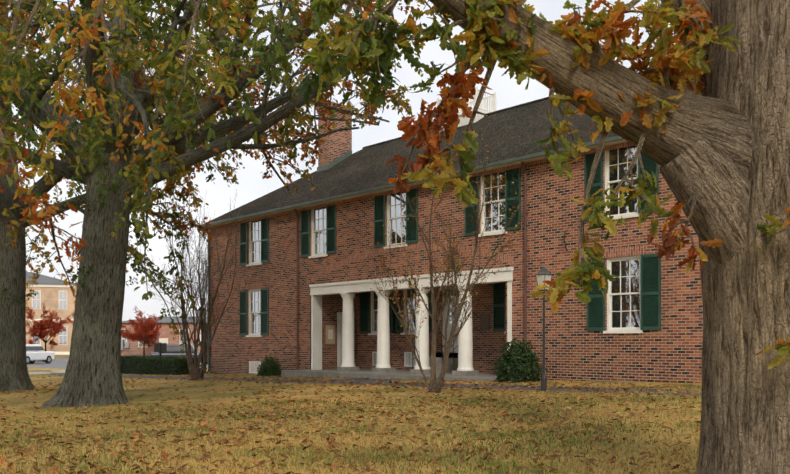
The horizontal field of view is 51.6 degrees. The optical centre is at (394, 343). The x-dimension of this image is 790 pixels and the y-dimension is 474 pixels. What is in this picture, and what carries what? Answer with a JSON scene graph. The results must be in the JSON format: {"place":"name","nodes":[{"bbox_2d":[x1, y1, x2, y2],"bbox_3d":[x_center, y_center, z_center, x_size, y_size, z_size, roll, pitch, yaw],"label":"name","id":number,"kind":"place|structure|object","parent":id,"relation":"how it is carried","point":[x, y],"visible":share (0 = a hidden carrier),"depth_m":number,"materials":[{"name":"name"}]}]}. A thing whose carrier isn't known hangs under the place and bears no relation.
{"place":"outdoors","nodes":[
{"label":"outdoors","id":0,"kind":"place"},
{"bbox_2d":[27,358,207,373],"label":"road asphalt","id":1,"kind":"structure","parent":0,"point":[58,362],"depth_m":66.36,"materials":[{"name":"grey asphalt"}]},
{"bbox_2d":[26,344,54,363],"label":"white suv","id":2,"kind":"object","parent":1,"relation":"on","point":[35,352],"visible":0.52,"depth_m":71.66,"materials":[{"name":"white metal"}]},
{"bbox_2d":[149,344,207,365],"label":"parked car","id":3,"kind":"object","parent":1,"relation":"on","point":[174,350],"visible":0.21,"depth_m":61.70,"materials":[{"name":"grey metal"}]},
{"bbox_2d":[8,0,679,320],"label":"sky","id":4,"kind":"structure","parent":0,"point":[251,186],"materials":[{"name":"white"}]},
{"bbox_2d":[0,355,701,473],"bbox_3d":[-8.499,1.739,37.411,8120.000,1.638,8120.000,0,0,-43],"label":"lawn","id":5,"kind":"structure","parent":0,"point":[147,398],"depth_m":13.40,"materials":[{"name":"yellow plant"}]},
{"bbox_2d":[25,303,73,350],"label":"red maple","id":6,"kind":"object","parent":5,"relation":"on","point":[41,326],"depth_m":105.24,"materials":[{"name":"red plant"}]},
{"bbox_2d":[25,272,76,354],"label":"building","id":7,"kind":"structure","parent":5,"relation":"on","point":[55,295],"depth_m":129.30,"materials":[{"name":"beige brick"}]},
{"bbox_2d":[121,307,161,355],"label":"red maple","id":8,"kind":"object","parent":5,"relation":"on","point":[149,324],"depth_m":103.84,"materials":[{"name":"red plant"}]},
{"bbox_2d":[154,343,166,356],"bbox_3d":[-11.365,0.707,39.552,0.600,1.500,0.111,0,0,-8],"label":"sign post","id":9,"kind":"object","parent":5,"relation":"on","point":[160,348],"visible":0.68,"depth_m":39.53,"materials":[{"name":"black metal"}]},
{"bbox_2d":[121,355,200,374],"bbox_3d":[-11.594,1.073,39.441,1.322,0.976,6.967,0,0,-43],"label":"hedge","id":10,"kind":"object","parent":5,"relation":"on","point":[155,365],"visible":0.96,"depth_m":38.33,"materials":[{"name":"green plant"}]},
{"bbox_2d":[121,317,206,355],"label":"brick office","id":11,"kind":"structure","parent":5,"relation":"on","point":[136,347],"depth_m":110.56,"materials":[{"name":"red brick"}]},
{"bbox_2d":[121,340,129,349],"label":"office utility boxes","id":12,"kind":"object","parent":11,"relation":"attached to","point":[127,344],"visible":0.64,"depth_m":110.41,"materials":[{"name":"silver metal"}]},
{"bbox_2d":[133,176,254,380],"bbox_3d":[-7.805,-2.717,31.355,3.761,8.468,4.933,0,0,-43],"label":"crape myrtle wood","id":13,"kind":"object","parent":5,"relation":"on","point":[195,373],"visible":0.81,"depth_m":30.60,"materials":[{"name":"brown plant"}]},
{"bbox_2d":[171,208,216,372],"bbox_3d":[-8.888,-2.625,38.386,2.757,8.286,3.905,0,0,5],"label":"bare tree","id":14,"kind":"object","parent":5,"relation":"on","point":[205,348],"visible":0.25,"depth_m":37.73,"materials":[{"name":"brown plant"}]},
{"bbox_2d":[197,307,206,378],"bbox_3d":[-7.581,-0.058,32.060,0.381,2.990,0.381,0,0,25],"label":"lamp post","id":15,"kind":"object","parent":5,"relation":"on","point":[202,373],"visible":0.48,"depth_m":32.03,"materials":[{"name":"black metal"}]},
{"bbox_2d":[0,0,425,407],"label":"oak","id":16,"kind":"object","parent":5,"relation":"on","point":[92,375],"depth_m":19.11,"materials":[{"name":"green plant"}]},
{"bbox_2d":[0,0,432,390],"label":"oak","id":17,"kind":"object","parent":5,"relation":"on","point":[14,374],"depth_m":27.70,"materials":[{"name":"green plant"}]},
{"bbox_2d":[256,355,281,375],"bbox_3d":[-5.096,0.914,32.911,1.008,0.912,1.076,0,0,-43],"label":"shrub","id":18,"kind":"object","parent":5,"relation":"on","point":[267,367],"visible":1,"depth_m":32.69,"materials":[{"name":"green plant"}]},
{"bbox_2d":[0,373,700,473],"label":"fallen leaves","id":19,"kind":"object","parent":5,"relation":"on","point":[205,452],"visible":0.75,"depth_m":12.81,"materials":[{"name":"brown plant"}]},
{"bbox_2d":[281,352,505,381],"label":"porch floor","id":20,"kind":"structure","parent":5,"relation":"on","point":[452,372],"depth_m":28.21,"materials":[{"name":"grey concrete"}]},
{"bbox_2d":[0,0,789,473],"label":"oak","id":21,"kind":"object","parent":5,"relation":"on","point":[720,152],"depth_m":5.26,"materials":[{"name":"plant"}]},
{"bbox_2d":[370,138,520,392],"bbox_3d":[1.218,-2.011,20.084,2.278,6.666,3.771,0,0,-43],"label":"crape myrtle","id":22,"kind":"object","parent":5,"relation":"on","point":[448,346],"depth_m":20.03,"materials":[{"name":"brown plant"}]},
{"bbox_2d":[208,44,702,382],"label":"house walls","id":23,"kind":"structure","parent":5,"relation":"on","point":[670,351],"depth_m":25.85,"materials":[{"name":"red brick"}]},
{"bbox_2d":[324,314,489,344],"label":"wall plaques","id":24,"kind":"object","parent":23,"relation":"attached to","point":[329,334],"visible":0.96,"depth_m":31.99,"materials":[{"name":"brown wood"}]},
{"bbox_2d":[198,136,622,373],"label":"gutters and downspouts","id":25,"kind":"object","parent":23,"relation":"attached to","point":[543,153],"visible":0.62,"depth_m":28.38,"materials":[{"name":"brown metal"}]},
{"bbox_2d":[246,87,642,373],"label":"house trim","id":26,"kind":"structure","parent":23,"relation":"attached to","point":[347,291],"depth_m":28.71,"materials":[{"name":"white wood"}]},
{"bbox_2d":[251,146,639,364],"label":"windows","id":27,"kind":"structure","parent":26,"relation":"in","point":[615,265],"depth_m":24.95,"materials":[{"name":"glass"}]},
{"bbox_2d":[239,151,660,335],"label":"window shutters","id":28,"kind":"object","parent":23,"relation":"attached to","point":[650,291],"visible":0.65,"depth_m":27.36,"materials":[{"name":"green wood"}]},
{"bbox_2d":[207,70,701,226],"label":"house roof","id":29,"kind":"structure","parent":23,"relation":"on","point":[512,132],"depth_m":30.11,"materials":[{"name":"grey"}]},
{"bbox_2d":[494,337,547,382],"bbox_3d":[3.549,0.463,23.284,1.374,1.349,1.456,0,0,-43],"label":"shrub","id":30,"kind":"object","parent":5,"relation":"on","point":[516,365],"visible":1,"depth_m":22.98,"materials":[{"name":"green plant"}]},
{"bbox_2d":[535,264,552,390],"bbox_3d":[3.497,-0.354,19.178,0.381,3.040,0.381,0,0,25],"label":"lamp post","id":31,"kind":"object","parent":5,"relation":"on","point":[544,274],"visible":0.79,"depth_m":19.15,"materials":[{"name":"black metal"}]},
{"bbox_2d":[40,373,701,394],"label":"walkway","id":32,"kind":"structure","parent":0,"point":[360,381],"depth_m":23.56,"materials":[{"name":"grey concrete"}]},
{"bbox_2d":[412,230,567,368],"bbox_3d":[3.256,-1.079,26.360,1.544,4.216,7.574,0,0,-34],"label":"house iron","id":33,"kind":"object","parent":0,"point":[456,333],"visible":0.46,"depth_m":28.20,"materials":[{"name":"black metal"}]}
]}

